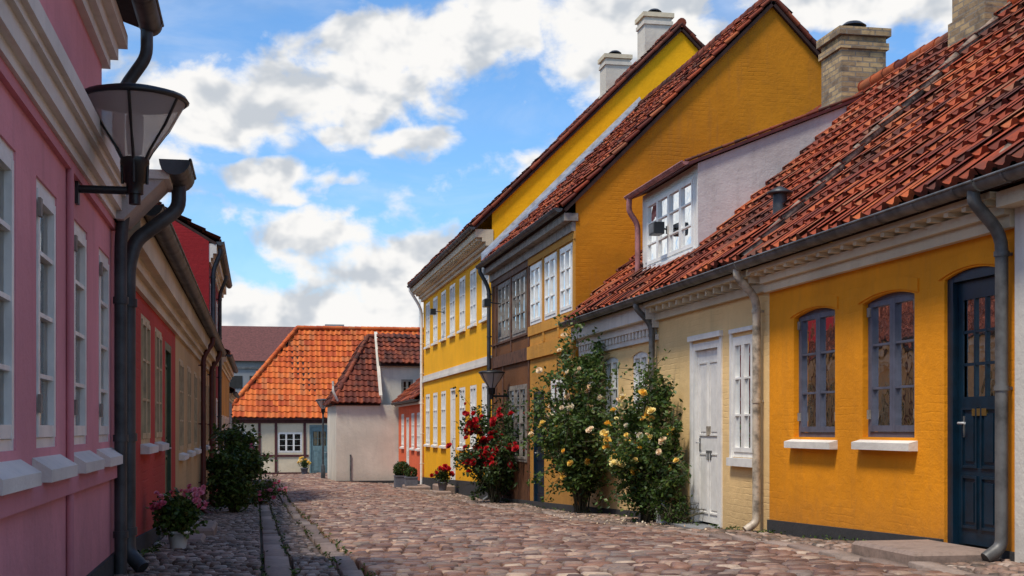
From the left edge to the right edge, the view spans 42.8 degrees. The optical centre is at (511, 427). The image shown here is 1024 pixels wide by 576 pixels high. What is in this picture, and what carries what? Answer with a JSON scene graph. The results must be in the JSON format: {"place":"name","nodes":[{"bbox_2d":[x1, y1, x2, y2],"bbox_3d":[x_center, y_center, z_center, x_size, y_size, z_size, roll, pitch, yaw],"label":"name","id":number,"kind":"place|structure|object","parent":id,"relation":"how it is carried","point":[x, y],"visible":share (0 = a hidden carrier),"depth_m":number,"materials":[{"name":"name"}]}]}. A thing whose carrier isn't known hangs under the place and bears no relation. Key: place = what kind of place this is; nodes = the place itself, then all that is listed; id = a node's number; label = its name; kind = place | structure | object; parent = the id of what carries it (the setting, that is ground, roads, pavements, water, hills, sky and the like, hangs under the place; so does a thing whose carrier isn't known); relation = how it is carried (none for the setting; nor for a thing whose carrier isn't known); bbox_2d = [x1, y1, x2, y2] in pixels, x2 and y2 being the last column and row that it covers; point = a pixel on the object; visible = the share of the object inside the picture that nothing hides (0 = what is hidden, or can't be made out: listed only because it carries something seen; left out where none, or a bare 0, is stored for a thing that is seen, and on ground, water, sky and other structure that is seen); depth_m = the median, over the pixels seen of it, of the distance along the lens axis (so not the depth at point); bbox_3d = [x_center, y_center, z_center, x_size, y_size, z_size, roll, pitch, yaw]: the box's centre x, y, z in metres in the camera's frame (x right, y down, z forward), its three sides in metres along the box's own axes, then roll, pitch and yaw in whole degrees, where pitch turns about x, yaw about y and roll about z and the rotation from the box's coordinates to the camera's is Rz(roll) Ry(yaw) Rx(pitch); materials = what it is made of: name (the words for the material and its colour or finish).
{"place":"outdoors","nodes":[
{"label":"outdoors","id":0,"kind":"place"},
{"bbox_2d":[113,479,260,575],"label":"pavement","id":1,"kind":"structure","parent":0,"point":[232,547],"depth_m":11.23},
{"bbox_2d":[145,483,208,548],"bbox_3d":[-3.163,0.834,12.330,0.590,0.617,0.590,0,0,-11],"label":"potted geranium","id":2,"kind":"object","parent":1,"relation":"on","point":[178,517],"visible":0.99,"depth_m":12.24,"materials":[{"name":"green plant"}]},
{"bbox_2d":[273,473,414,494],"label":"cobbled road","id":3,"kind":"structure","parent":0,"point":[302,483],"depth_m":48.22,"materials":[{"name":"stone"}]},
{"bbox_2d":[102,0,951,326],"label":"sky","id":4,"kind":"structure","parent":0,"point":[335,148],"materials":[{"name":"blue"}]},
{"bbox_2d":[259,480,988,575],"bbox_3d":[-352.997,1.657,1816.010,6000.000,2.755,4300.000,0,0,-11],"label":"ground","id":5,"kind":"structure","parent":0,"point":[970,545],"depth_m":13.47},
{"bbox_2d":[0,0,114,575],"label":"walls","id":6,"kind":"structure","parent":5,"relation":"on","point":[33,541],"depth_m":6.95,"materials":[{"name":"pink paint"}]},
{"bbox_2d":[0,137,108,451],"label":"windows","id":7,"kind":"structure","parent":6,"relation":"attached to","point":[46,431],"depth_m":6.84,"materials":[{"name":"white wood"}]},
{"bbox_2d":[0,447,122,518],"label":"sills","id":8,"kind":"structure","parent":6,"relation":"attached to","point":[39,481],"depth_m":6.34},
{"bbox_2d":[0,0,172,230],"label":"cornices","id":9,"kind":"object","parent":6,"relation":"attached to","point":[41,81],"visible":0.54,"depth_m":6.81,"materials":[{"name":"beige paint"}]},
{"bbox_2d":[86,552,113,575],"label":"plinth","id":10,"kind":"structure","parent":6,"relation":"attached to","point":[105,567],"depth_m":8.99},
{"bbox_2d":[66,0,196,575],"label":"gutters and downpipes","id":11,"kind":"object","parent":6,"relation":"attached to","point":[145,17],"visible":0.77,"depth_m":9.46,"materials":[{"name":"metal"}]},
{"bbox_2d":[75,83,189,204],"bbox_3d":[-2.238,-1.657,7.715,0.650,0.695,0.630,0,0,-11],"label":"wall lantern","id":12,"kind":"object","parent":6,"relation":"attached to","point":[137,122],"depth_m":7.59,"materials":[{"name":"black metal"}]},
{"bbox_2d":[136,291,174,536],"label":"walls","id":13,"kind":"structure","parent":5,"relation":"on","point":[150,474],"depth_m":13.11,"materials":[{"name":"red paint"}]},
{"bbox_2d":[136,526,166,553],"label":"plinth","id":14,"kind":"structure","parent":13,"relation":"attached to","point":[147,540],"depth_m":12.27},
{"bbox_2d":[140,314,168,453],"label":"windows","id":15,"kind":"structure","parent":13,"relation":"attached to","point":[147,446],"depth_m":12.81,"materials":[{"name":"beige wood"}]},
{"bbox_2d":[127,217,188,334],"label":"cornice","id":16,"kind":"structure","parent":13,"relation":"attached to","point":[160,291],"depth_m":12.64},
{"bbox_2d":[145,204,202,302],"bbox_3d":[-3.425,-1.661,13.444,0.188,0.106,7.100,0,0,-11],"label":"gutter","id":17,"kind":"object","parent":16,"relation":"on","point":[168,241],"visible":0.91,"depth_m":12.53,"materials":[{"name":"metal"}]},
{"bbox_2d":[165,341,170,500],"bbox_3d":[-4.137,0.125,15.546,0.131,2.250,1.100,0,0,-11],"label":"door","id":18,"kind":"structure","parent":13,"relation":"attached to","point":[167,415],"depth_m":16.00,"materials":[{"name":"green wood"}]},
{"bbox_2d":[175,335,208,504],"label":"walls","id":19,"kind":"structure","parent":5,"relation":"on","point":[187,471],"depth_m":19.51,"materials":[{"name":"beige paint"}]},
{"bbox_2d":[179,358,209,459],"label":"windows","id":20,"kind":"structure","parent":19,"relation":"attached to","point":[187,455],"depth_m":20.17,"materials":[{"name":"beige wood"}]},
{"bbox_2d":[176,302,218,371],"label":"cornice","id":21,"kind":"structure","parent":19,"relation":"attached to","point":[193,337],"depth_m":19.98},
{"bbox_2d":[190,297,226,356],"bbox_3d":[-5.354,-1.661,23.368,0.188,0.106,13.080,0,0,-11],"label":"gutter","id":22,"kind":"object","parent":21,"relation":"on","point":[202,312],"visible":0.77,"depth_m":20.45,"materials":[{"name":"metal"}]},
{"bbox_2d":[198,337,221,513],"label":"downpipes","id":23,"kind":"object","parent":19,"relation":"attached to","point":[203,423],"visible":0.81,"depth_m":23.36,"materials":[{"name":"metal"}]},
{"bbox_2d":[172,220,217,490],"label":"walls","id":24,"kind":"structure","parent":5,"relation":"on","point":[195,246],"depth_m":29.74,"materials":[{"name":"red paint"}]},
{"bbox_2d":[158,201,221,241],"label":"roof tiles","id":25,"kind":"object","parent":24,"relation":"attached to","point":[200,229],"visible":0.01,"depth_m":29.92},
{"bbox_2d":[209,244,225,297],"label":"cornice","id":26,"kind":"structure","parent":24,"relation":"attached to","point":[213,250],"depth_m":32.64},
{"bbox_2d":[217,242,231,288],"bbox_3d":[-7.562,-4.211,34.465,0.188,0.106,9.450,0,0,-11],"label":"gutter","id":27,"kind":"object","parent":26,"relation":"on","point":[224,262],"visible":0.81,"depth_m":33.35,"materials":[{"name":"metal"}]},
{"bbox_2d":[209,249,227,494],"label":"downpipes","id":28,"kind":"object","parent":24,"relation":"attached to","point":[213,286],"visible":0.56,"depth_m":35.10,"materials":[{"name":"metal"}]},
{"bbox_2d":[222,371,228,428],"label":"walls","id":29,"kind":"structure","parent":5,"relation":"on","point":[225,396],"depth_m":44.89,"materials":[{"name":"paint"}]},
{"bbox_2d":[206,420,277,512],"bbox_3d":[-5.208,0.758,24.824,1.489,1.822,2.193,0,0,-11],"label":"green hollyhock bush","id":30,"kind":"object","parent":5,"relation":"on","point":[234,466],"visible":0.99,"depth_m":24.43,"materials":[{"name":"green plant"}]},
{"bbox_2d":[229,367,260,392],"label":"grey apartment building","id":31,"kind":"structure","parent":5,"relation":"on","point":[240,379],"depth_m":93.02,"materials":[{"name":"paint"}]},
{"bbox_2d":[222,326,294,366],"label":"brown roofed building","id":32,"kind":"structure","parent":5,"relation":"on","point":[251,346],"depth_m":112.77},
{"bbox_2d":[248,470,286,505],"bbox_3d":[-5.684,1.498,29.501,1.304,1.036,1.923,0,0,-11],"label":"pink mallow plant","id":33,"kind":"object","parent":5,"relation":"on","point":[267,491],"visible":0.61,"depth_m":29.37,"materials":[{"name":"green plant"}]},
{"bbox_2d":[259,480,291,575],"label":"kerb","id":34,"kind":"structure","parent":5,"relation":"on","point":[276,559],"depth_m":12.46,"materials":[{"name":"stone"}]},
{"bbox_2d":[264,480,338,575],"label":"gutter channel paving","id":35,"kind":"structure","parent":5,"relation":"on","point":[306,558],"depth_m":12.78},
{"bbox_2d":[272,480,363,575],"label":"granite channel edging","id":36,"kind":"object","parent":5,"relation":"on","point":[347,566],"visible":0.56,"depth_m":13.00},
{"bbox_2d":[232,325,423,474],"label":"half timbered cottage","id":37,"kind":"structure","parent":5,"relation":"on","point":[289,383],"depth_m":71.76,"materials":[{"name":"tile"}]},
{"bbox_2d":[244,432,301,452],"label":"windows","id":38,"kind":"structure","parent":37,"relation":"in","point":[288,442],"depth_m":71.12,"materials":[{"name":"white wood"}]},
{"bbox_2d":[309,425,326,472],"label":"door","id":39,"kind":"structure","parent":37,"relation":"in","point":[315,431],"depth_m":71.33,"materials":[{"name":"teal wood"}]},
{"bbox_2d":[327,332,423,480],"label":"walls","id":40,"kind":"structure","parent":5,"relation":"on","point":[366,437],"depth_m":53.94,"materials":[{"name":"white paint"}]},
{"bbox_2d":[323,341,362,406],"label":"hip tiles","id":41,"kind":"object","parent":40,"relation":"attached to","point":[327,402],"visible":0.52,"depth_m":58.96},
{"bbox_2d":[331,334,381,403],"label":"ridge","id":42,"kind":"structure","parent":40,"relation":"attached to","point":[350,369],"depth_m":54.71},
{"bbox_2d":[333,336,380,403],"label":"roof tiles","id":43,"kind":"object","parent":40,"relation":"attached to","point":[361,385],"visible":1,"depth_m":54.42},
{"bbox_2d":[377,349,423,365],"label":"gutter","id":44,"kind":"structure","parent":40,"relation":"on","point":[396,364],"depth_m":55.13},
{"bbox_2d":[376,333,423,364],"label":"roof tiles","id":45,"kind":"object","parent":44,"relation":"on","point":[394,348],"visible":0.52,"depth_m":55.83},
{"bbox_2d":[399,399,423,480],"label":"walls","id":46,"kind":"structure","parent":5,"relation":"on","point":[414,455],"depth_m":49.45,"materials":[{"name":"paint"}]},
{"bbox_2d":[392,374,423,402],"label":"roof tiles","id":47,"kind":"object","parent":46,"relation":"on","point":[412,391],"visible":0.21,"depth_m":51.34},
{"bbox_2d":[399,412,419,450],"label":"windows","id":48,"kind":"structure","parent":46,"relation":"attached to","point":[412,431],"depth_m":49.02,"materials":[{"name":"white wood"}]},
{"bbox_2d":[446,386,521,502],"bbox_3d":[-0.522,0.481,29.949,1.874,2.870,3.529,0,0,-11],"label":"red rose bush","id":49,"kind":"object","parent":5,"relation":"on","point":[490,460],"visible":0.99,"depth_m":29.61,"materials":[{"name":"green plant"}]},
{"bbox_2d":[137,493,866,575],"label":"pavement weeds","id":50,"kind":"object","parent":5,"relation":"on","point":[294,572],"visible":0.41,"depth_m":13.10,"materials":[{"name":"green plant"}]},
{"bbox_2d":[483,213,577,504],"bbox_3d":[0.281,-1.085,28.115,0.320,5.670,8.710,0,0,-11],"label":"timber frame","id":51,"kind":"object","parent":5,"relation":"on","point":[558,233],"visible":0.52,"depth_m":27.50,"materials":[{"name":"paint"}]},
{"bbox_2d":[424,31,698,481],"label":"walls","id":52,"kind":"structure","parent":5,"relation":"on","point":[677,51],"depth_m":33.95,"materials":[{"name":"yellow paint"}]},
{"bbox_2d":[407,226,474,483],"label":"gutter and downpipe","id":53,"kind":"object","parent":52,"relation":"attached to","point":[459,239],"visible":0.95,"depth_m":45.64,"materials":[{"name":"metal"}]},
{"bbox_2d":[411,229,492,382],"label":"cornice","id":54,"kind":"structure","parent":52,"relation":"attached to","point":[463,255],"depth_m":36.99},
{"bbox_2d":[450,388,454,479],"bbox_3d":[-1.716,0.275,38.989,0.131,2.950,1.100,0,0,-11],"label":"door","id":55,"kind":"structure","parent":52,"relation":"attached to","point":[452,416],"depth_m":39.32,"materials":[{"name":"white wood"}]},
{"bbox_2d":[423,267,488,450],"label":"windows","id":56,"kind":"structure","parent":52,"relation":"attached to","point":[473,319],"depth_m":38.87,"materials":[{"name":"white wood"}]},
{"bbox_2d":[423,477,489,499],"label":"plinth","id":57,"kind":"structure","parent":52,"relation":"attached to","point":[466,489],"depth_m":37.03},
{"bbox_2d":[411,27,683,287],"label":"roof","id":58,"kind":"structure","parent":52,"relation":"on","point":[510,193],"depth_m":32.87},
{"bbox_2d":[407,25,676,284],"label":"roof tiles","id":59,"kind":"object","parent":58,"relation":"on","point":[526,169],"visible":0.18,"depth_m":33.46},
{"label":"roof tiles","id":60,"kind":"object","parent":52,"relation":"on","visible":0},
{"bbox_2d":[471,18,703,226],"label":"ridge and verge","id":61,"kind":"structure","parent":60,"relation":"on","point":[680,22],"depth_m":32.88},
{"bbox_2d":[598,50,632,97],"bbox_3d":[3.116,-10.550,39.521,0.870,1.700,0.820,0,0,-11],"label":"chimney","id":62,"kind":"object","parent":60,"relation":"on","point":[615,65],"visible":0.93,"depth_m":39.17,"materials":[{"name":"white paint"}]},
{"bbox_2d":[635,8,673,61],"bbox_3d":[3.880,-10.550,35.594,0.870,1.700,0.820,0,0,-11],"label":"chimney","id":63,"kind":"object","parent":60,"relation":"on","point":[654,25],"visible":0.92,"depth_m":35.24,"materials":[{"name":"white paint"}]},
{"bbox_2d":[519,312,619,512],"bbox_3d":[1.197,-0.132,22.287,2.212,3.679,3.441,0,0,-11],"label":"yellow rose bush","id":64,"kind":"object","parent":5,"relation":"on","point":[575,463],"visible":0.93,"depth_m":21.87,"materials":[{"name":"green plant"}]},
{"bbox_2d":[578,346,691,522],"bbox_3d":[1.802,0.159,18.348,1.468,2.628,2.830,0,0,-27],"label":"yellow rose bush","id":65,"kind":"object","parent":5,"relation":"on","point":[644,457],"visible":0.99,"depth_m":18.19,"materials":[{"name":"green plant"}]},
{"bbox_2d":[492,7,831,504],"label":"walls","id":66,"kind":"structure","parent":5,"relation":"on","point":[763,72],"depth_m":24.43,"materials":[{"name":"paint"}]},
{"bbox_2d":[478,370,508,399],"bbox_3d":[-0.465,-0.988,30.064,0.626,0.695,0.626,0,0,34],"label":"wall lantern","id":67,"kind":"object","parent":66,"relation":"attached to","point":[491,379],"depth_m":29.92,"materials":[{"name":"black metal"}]},
{"bbox_2d":[475,207,562,499],"bbox_3d":[0.127,-1.088,28.126,0.417,5.849,8.830,0,0,-11],"label":"gutter and downpipe","id":68,"kind":"object","parent":66,"relation":"attached to","point":[546,217],"visible":0.82,"depth_m":30.66,"materials":[{"name":"metal"}]},
{"bbox_2d":[498,243,571,462],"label":"windows","id":69,"kind":"structure","parent":66,"relation":"attached to","point":[517,393],"depth_m":28.18,"materials":[{"name":"white wood"}]},
{"bbox_2d":[499,497,575,512],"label":"plinth","id":70,"kind":"structure","parent":66,"relation":"attached to","point":[565,507],"depth_m":26.20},
{"bbox_2d":[534,391,543,501],"bbox_3d":[0.592,0.400,27.009,0.131,2.300,1.000,0,0,-11],"label":"door","id":71,"kind":"structure","parent":66,"relation":"attached to","point":[538,467],"depth_m":27.19,"materials":[{"name":"blue paint"}]},
{"bbox_2d":[483,1,775,268],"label":"roof","id":72,"kind":"structure","parent":66,"relation":"on","point":[648,126],"depth_m":24.30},
{"bbox_2d":[480,0,765,261],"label":"roof tiles","id":73,"kind":"object","parent":72,"relation":"on","point":[631,122],"visible":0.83,"depth_m":27.66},
{"bbox_2d":[757,1,819,57],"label":"roof trim","id":74,"kind":"structure","parent":66,"relation":"on","point":[795,29],"depth_m":24.63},
{"bbox_2d":[778,5,819,52],"bbox_3d":[6.096,-6.075,29.193,4.288,4.216,8.720,0,0,-11],"label":"roof","id":75,"kind":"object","parent":66,"relation":"attached to","point":[797,27],"depth_m":24.67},
{"bbox_2d":[481,0,820,259],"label":"ridge and verge","id":76,"kind":"structure","parent":75,"relation":"on","point":[533,206],"depth_m":27.54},
{"bbox_2d":[639,487,703,524],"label":"wall base weeds","id":77,"kind":"object","parent":5,"relation":"on","point":[671,514],"depth_m":17.63,"materials":[{"name":"green plant"}]},
{"bbox_2d":[382,483,996,575],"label":"kerb","id":78,"kind":"structure","parent":5,"relation":"on","point":[845,555],"depth_m":11.87,"materials":[{"name":"stone"}]},
{"bbox_2d":[581,244,824,531],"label":"walls","id":79,"kind":"structure","parent":5,"relation":"on","point":[674,332],"depth_m":17.06,"materials":[{"name":"beige paint"}]},
{"bbox_2d":[559,262,763,530],"bbox_3d":[1.899,-0.265,19.536,0.417,3.296,8.970,0,0,-11],"label":"gutter and downpipes","id":80,"kind":"object","parent":79,"relation":"attached to","point":[740,280],"visible":0.85,"depth_m":15.22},
{"bbox_2d":[571,269,763,356],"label":"cornice","id":81,"kind":"structure","parent":79,"relation":"attached to","point":[625,328],"depth_m":19.03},
{"bbox_2d":[588,325,751,467],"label":"windows","id":82,"kind":"structure","parent":79,"relation":"attached to","point":[740,396],"depth_m":16.10,"materials":[{"name":"white wood"}]},
{"bbox_2d":[667,330,722,528],"bbox_3d":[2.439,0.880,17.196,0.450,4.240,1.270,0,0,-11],"label":"door","id":83,"kind":"structure","parent":79,"relation":"attached to","point":[706,422],"depth_m":17.26,"materials":[{"name":"white wood"}]},
{"bbox_2d":[571,50,974,325],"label":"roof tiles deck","id":84,"kind":"structure","parent":79,"relation":"on","point":[718,266],"depth_m":17.17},
{"bbox_2d":[624,90,867,271],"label":"dormer roof","id":85,"kind":"structure","parent":84,"relation":"on","point":[675,170],"depth_m":19.09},
{"bbox_2d":[767,186,792,214],"bbox_3d":[3.233,-2.655,15.756,0.310,0.510,0.310,0,0,-11],"label":"roof vent","id":86,"kind":"object","parent":84,"relation":"on","point":[779,194],"visible":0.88,"depth_m":15.68,"materials":[{"name":"metal"}]},
{"bbox_2d":[816,20,890,109],"bbox_3d":[5.257,-5.425,20.123,0.840,1.650,0.840,0,0,-11],"label":"chimney","id":87,"kind":"object","parent":84,"relation":"on","point":[852,55],"visible":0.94,"depth_m":19.78,"materials":[{"name":"brick"}]},
{"bbox_2d":[948,0,1006,47],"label":"chimney","id":88,"kind":"object","parent":84,"relation":"on","point":[969,17],"visible":0.25,"depth_m":16.06,"materials":[{"name":"brick"}]},
{"bbox_2d":[563,3,1009,320],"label":"roof tiles","id":89,"kind":"object","parent":79,"relation":"attached to","point":[741,230],"visible":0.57,"depth_m":17.41,"materials":[{"name":"tile"}]},
{"bbox_2d":[769,228,1014,551],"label":"walls","id":90,"kind":"structure","parent":5,"relation":"on","point":[844,485],"depth_m":12.77,"materials":[{"name":"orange paint"}]},
{"bbox_2d":[784,291,917,450],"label":"windows","id":91,"kind":"structure","parent":90,"relation":"attached to","point":[891,366],"depth_m":12.66,"materials":[{"name":"grey wood"}]},
{"bbox_2d":[734,180,1012,562],"bbox_3d":[3.247,-0.425,12.601,0.417,2.975,5.100,0,0,-11],"label":"gutter and downpipe","id":92,"kind":"object","parent":90,"relation":"attached to","point":[970,190],"visible":0.99,"depth_m":10.19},
{"bbox_2d":[750,191,1014,292],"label":"cornice","id":93,"kind":"structure","parent":90,"relation":"attached to","point":[952,223],"depth_m":12.02,"materials":[{"name":"paint"}]},
{"bbox_2d":[751,44,1020,267],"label":"roof","id":94,"kind":"structure","parent":93,"relation":"on","point":[943,187],"depth_m":11.64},
{"bbox_2d":[741,0,1023,258],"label":"roof tiles","id":95,"kind":"object","parent":94,"relation":"on","point":[919,147],"visible":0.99,"depth_m":13.06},
{"bbox_2d":[741,1,1011,256],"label":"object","id":96,"kind":"object","parent":95,"relation":"on","point":[867,140],"visible":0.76,"depth_m":15.38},
{"bbox_2d":[767,520,1014,561],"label":"plinth","id":97,"kind":"structure","parent":90,"relation":"attached to","point":[802,529],"depth_m":13.32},
{"bbox_2d":[790,249,994,317],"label":"window arches","id":98,"kind":"structure","parent":90,"relation":"attached to","point":[965,259],"depth_m":12.00,"materials":[{"name":"orange paint"}]},
{"bbox_2d":[947,266,994,546],"bbox_3d":[3.999,-0.165,10.863,0.379,2.330,0.860,0,0,-11],"label":"door","id":99,"kind":"structure","parent":90,"relation":"attached to","point":[971,406],"depth_m":10.96,"materials":[{"name":"blue paint"}]},
{"bbox_2d":[996,184,1023,562],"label":"walls","id":100,"kind":"structure","parent":5,"relation":"on","point":[1012,197],"depth_m":10.05,"materials":[{"name":"white paint"}]},
{"bbox_2d":[993,161,1023,188],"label":"roof","id":101,"kind":"structure","parent":100,"relation":"on","point":[1011,164],"depth_m":9.97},
{"bbox_2d":[972,161,1023,189],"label":"gutter","id":102,"kind":"object","parent":101,"relation":"attached to","point":[1010,174],"visible":1,"depth_m":9.70,"materials":[{"name":"grey metal"}]},
{"bbox_2d":[975,126,1023,174],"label":"roof tiles","id":103,"kind":"object","parent":101,"relation":"on","point":[1006,157],"visible":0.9,"depth_m":9.90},
{"bbox_2d":[285,491,966,575],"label":"cobbled road","id":104,"kind":"structure","parent":0,"point":[398,534],"depth_m":11.99,"materials":[{"name":"stone"}]},
{"bbox_2d":[388,483,1023,575],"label":"pavement","id":105,"kind":"structure","parent":0,"point":[1004,567],"depth_m":14.19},
{"bbox_2d":[393,461,409,486],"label":"boxwood planter","id":106,"kind":"object","parent":105,"relation":"on","point":[399,467],"visible":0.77,"depth_m":46.47,"materials":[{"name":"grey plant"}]},
{"bbox_2d":[432,490,450,495],"bbox_3d":[-2.018,1.925,37.504,0.450,0.240,0.800,0,0,-11],"label":"stone doorstep","id":107,"kind":"object","parent":105,"relation":"on","point":[437,492],"visible":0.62,"depth_m":37.13,"materials":[{"name":"stone"}]},
{"bbox_2d":[430,464,454,490],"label":"potted red flowers","id":108,"kind":"object","parent":107,"relation":"on","point":[442,473],"visible":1,"depth_m":37.41,"materials":[{"name":"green plant"}]},
{"bbox_2d":[851,539,998,564],"bbox_3d":[3.373,1.078,10.741,0.720,0.220,1.100,0,0,-11],"label":"stone doorstep","id":109,"kind":"object","parent":105,"relation":"on","point":[903,551],"visible":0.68,"depth_m":10.47,"materials":[{"name":"stone"}]},
{"bbox_2d":[643,104,850,267],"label":"dormer walls","id":110,"kind":"structure","parent":0,"point":[728,184],"depth_m":18.90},
{"bbox_2d":[641,175,694,271],"bbox_3d":[2.619,-3.075,20.094,0.571,1.170,2.450,0,0,-11],"label":"dormer window","id":111,"kind":"structure","parent":110,"relation":"attached to","point":[673,208],"depth_m":19.90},
{"bbox_2d":[788,0,1023,241],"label":"ridge and back slope","id":112,"kind":"structure","parent":0,"point":[871,80],"depth_m":18.82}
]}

